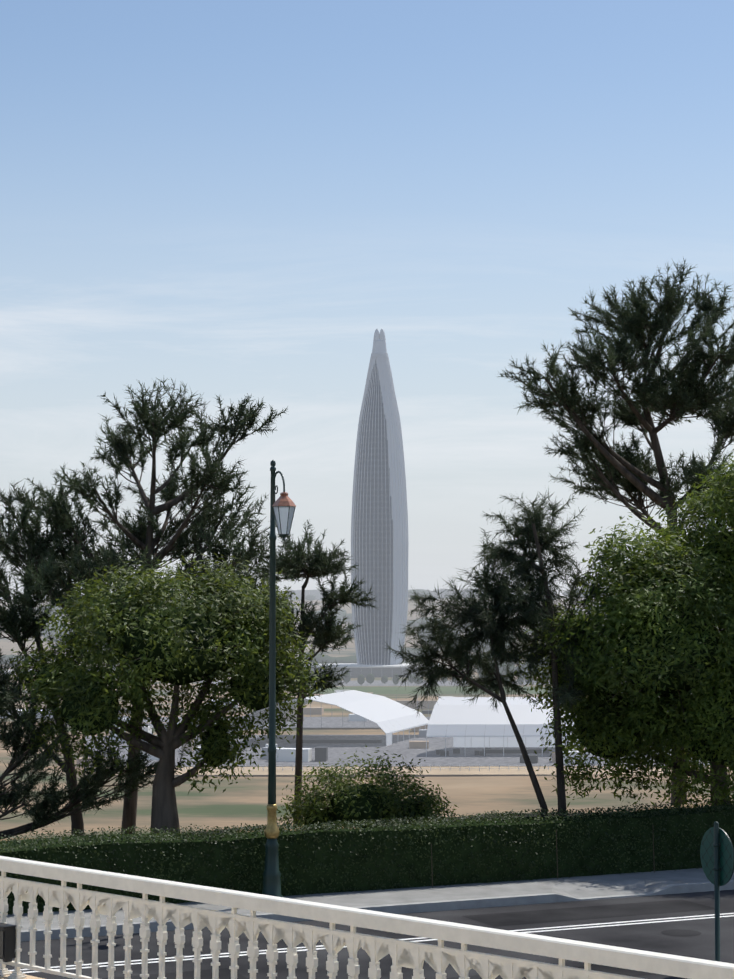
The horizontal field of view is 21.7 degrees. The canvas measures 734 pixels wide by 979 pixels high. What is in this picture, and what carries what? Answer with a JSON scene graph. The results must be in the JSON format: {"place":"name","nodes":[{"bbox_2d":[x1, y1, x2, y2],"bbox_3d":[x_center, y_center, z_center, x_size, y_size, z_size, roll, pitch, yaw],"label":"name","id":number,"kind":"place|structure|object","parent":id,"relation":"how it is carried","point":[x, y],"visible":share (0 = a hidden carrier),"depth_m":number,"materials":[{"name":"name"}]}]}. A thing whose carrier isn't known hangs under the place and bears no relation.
{"place":"outdoors","nodes":[
{"label":"outdoors","id":0,"kind":"place"},
{"bbox_2d":[0,597,733,840],"bbox_3d":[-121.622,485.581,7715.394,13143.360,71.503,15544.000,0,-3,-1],"label":"ground","id":1,"kind":"structure","parent":0,"point":[243,800],"depth_m":476.55,"materials":[{"name":"soil"}]},
{"bbox_2d":[0,971,43,978],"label":"terrace wall","id":2,"kind":"structure","parent":1,"relation":"on","point":[28,977],"depth_m":16.36,"materials":[{"name":"stone"}]},
{"bbox_2d":[0,856,733,978],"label":"railing","id":3,"kind":"object","parent":2,"relation":"on","point":[440,957],"visible":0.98,"depth_m":14.24,"materials":[{"name":"white paint"}]},
{"bbox_2d":[0,923,16,961],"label":"trash bin","id":4,"kind":"object","parent":3,"relation":"attached to","point":[7,942],"visible":1,"depth_m":16.30,"materials":[{"name":"black metal"}]},
{"bbox_2d":[0,551,109,835],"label":"pine","id":5,"kind":"object","parent":1,"relation":"on","point":[16,628],"visible":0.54,"depth_m":41.06,"materials":[{"name":"green plant"}]},
{"bbox_2d":[0,668,187,838],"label":"pine","id":6,"kind":"object","parent":1,"relation":"on","point":[85,792],"visible":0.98,"depth_m":39.23,"materials":[{"name":"green plant"}]},
{"bbox_2d":[0,378,288,833],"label":"pine","id":7,"kind":"object","parent":1,"relation":"on","point":[69,558],"visible":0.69,"depth_m":43.16,"materials":[{"name":"green plant"}]},
{"bbox_2d":[8,550,328,832],"bbox_3d":[-4.118,4.518,38.874,6.602,6.524,5.556,0,-3,-1],"label":"broadleaf tree","id":8,"kind":"object","parent":1,"relation":"on","point":[218,631],"visible":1,"depth_m":38.28,"materials":[{"name":"green plant"}]},
{"bbox_2d":[4,663,430,676],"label":"tower podium","id":9,"kind":"object","parent":1,"relation":"on","point":[356,669],"visible":0.21,"depth_m":1385.51,"materials":[{"name":"grey concrete"}]},
{"bbox_2d":[0,693,437,723],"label":"valley walls and sheds","id":10,"kind":"structure","parent":1,"relation":"on","point":[430,703],"depth_m":887.14,"materials":[{"name":"beige"}]},
{"bbox_2d":[230,519,378,823],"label":"pine","id":11,"kind":"object","parent":1,"relation":"on","point":[327,633],"visible":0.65,"depth_m":48.35,"materials":[{"name":"green plant"}]},
{"bbox_2d":[0,589,625,684],"bbox_3d":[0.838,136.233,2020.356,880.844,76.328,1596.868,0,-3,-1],"label":"valley trees and scrub","id":12,"kind":"object","parent":1,"relation":"on","point":[328,659],"visible":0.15,"depth_m":1589.11,"materials":[{"name":"green plant"}]},
{"bbox_2d":[0,798,733,914],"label":"hedge","id":13,"kind":"object","parent":1,"relation":"on","point":[489,848],"visible":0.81,"depth_m":35.26,"materials":[{"name":"green plant"}]},
{"bbox_2d":[277,746,458,830],"bbox_3d":[0.072,6.596,39.835,3.700,2.568,3.353,-3,-5,42],"label":"bush","id":14,"kind":"object","parent":1,"relation":"on","point":[369,800],"visible":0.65,"depth_m":39.33,"materials":[{"name":"green plant"}]},
{"bbox_2d":[6,868,733,941],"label":"sidewalk","id":15,"kind":"structure","parent":1,"relation":"on","point":[481,895],"depth_m":34.44,"materials":[{"name":"concrete"}]},
{"bbox_2d":[262,460,295,897],"bbox_3d":[-1.562,3.337,33.471,0.416,7.784,0.961,1,-4,-23],"label":"street lamp","id":16,"kind":"object","parent":15,"relation":"on","point":[282,508],"visible":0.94,"depth_m":33.56,"materials":[{"name":"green metal"}]},
{"bbox_2d":[383,529,559,816],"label":"casuarina tree","id":17,"kind":"object","parent":1,"relation":"on","point":[491,628],"visible":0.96,"depth_m":40.71,"materials":[{"name":"green plant"}]},
{"bbox_2d":[450,488,615,815],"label":"casuarina tree","id":18,"kind":"object","parent":1,"relation":"on","point":[530,530],"visible":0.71,"depth_m":40.77,"materials":[{"name":"green plant"}]},
{"bbox_2d":[498,258,733,805],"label":"tall pine","id":19,"kind":"object","parent":1,"relation":"on","point":[685,391],"visible":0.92,"depth_m":54.07,"materials":[{"name":"green plant"}]},
{"bbox_2d":[513,449,733,807],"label":"broadleaf tree","id":20,"kind":"object","parent":1,"relation":"on","point":[671,648],"visible":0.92,"depth_m":39.83,"materials":[{"name":"green plant"}]},
{"bbox_2d":[0,0,733,599],"label":"sky","id":21,"kind":"structure","parent":0,"point":[228,199],"materials":[{"name":"blue"}]},
{"bbox_2d":[5,890,733,978],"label":"road","id":22,"kind":"structure","parent":0,"point":[650,937],"depth_m":30.31,"materials":[{"name":"grey asphalt"}]},
{"bbox_2d":[9,913,733,972],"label":"road markings","id":23,"kind":"object","parent":22,"relation":"on","point":[409,939],"depth_m":30.83,"materials":[{"name":"paint"}]},
{"bbox_2d":[100,899,714,978],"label":"road patches","id":24,"kind":"object","parent":22,"relation":"on","point":[575,913],"visible":0.67,"depth_m":32.91,"materials":[{"name":"grey asphalt"}]},
{"bbox_2d":[700,822,733,961],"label":"road sign","id":25,"kind":"object","parent":22,"relation":"on","point":[717,854],"visible":0.96,"depth_m":27.86,"materials":[{"name":"green metal"}]},
{"bbox_2d":[351,329,408,664],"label":"tower","id":26,"kind":"structure","parent":0,"point":[379,535],"depth_m":1409.77,"materials":[{"name":"grey glass"}]},
{"bbox_2d":[85,680,709,774],"bbox_3d":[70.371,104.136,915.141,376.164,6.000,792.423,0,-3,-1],"label":"event ground pavement","id":27,"kind":"structure","parent":0,"point":[466,757],"depth_m":596.07,"materials":[{"name":"concrete"}]},
{"bbox_2d":[228,690,428,745],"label":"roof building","id":28,"kind":"structure","parent":27,"relation":"on","point":[388,716],"depth_m":645.52,"materials":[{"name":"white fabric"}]},
{"bbox_2d":[54,664,695,764],"bbox_3d":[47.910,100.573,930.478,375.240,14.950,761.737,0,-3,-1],"label":"valley clutter","id":29,"kind":"object","parent":27,"relation":"on","point":[283,754],"visible":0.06,"depth_m":570.30,"materials":[{"name":"white"}]},
{"bbox_2d":[95,765,661,770],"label":"event ground fence","id":30,"kind":"object","parent":27,"relation":"on","point":[489,768],"visible":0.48,"depth_m":531.24,"materials":[{"name":"silver metal"}]},
{"bbox_2d":[426,697,579,756],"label":"building","id":31,"kind":"structure","parent":27,"relation":"on","point":[480,723],"depth_m":588.11,"materials":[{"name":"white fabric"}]},
{"bbox_2d":[279,587,524,599],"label":"town on ridge","id":32,"kind":"object","parent":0,"point":[317,594],"visible":0.12,"depth_m":2808.73,"materials":[{"name":"grey"}]}
]}

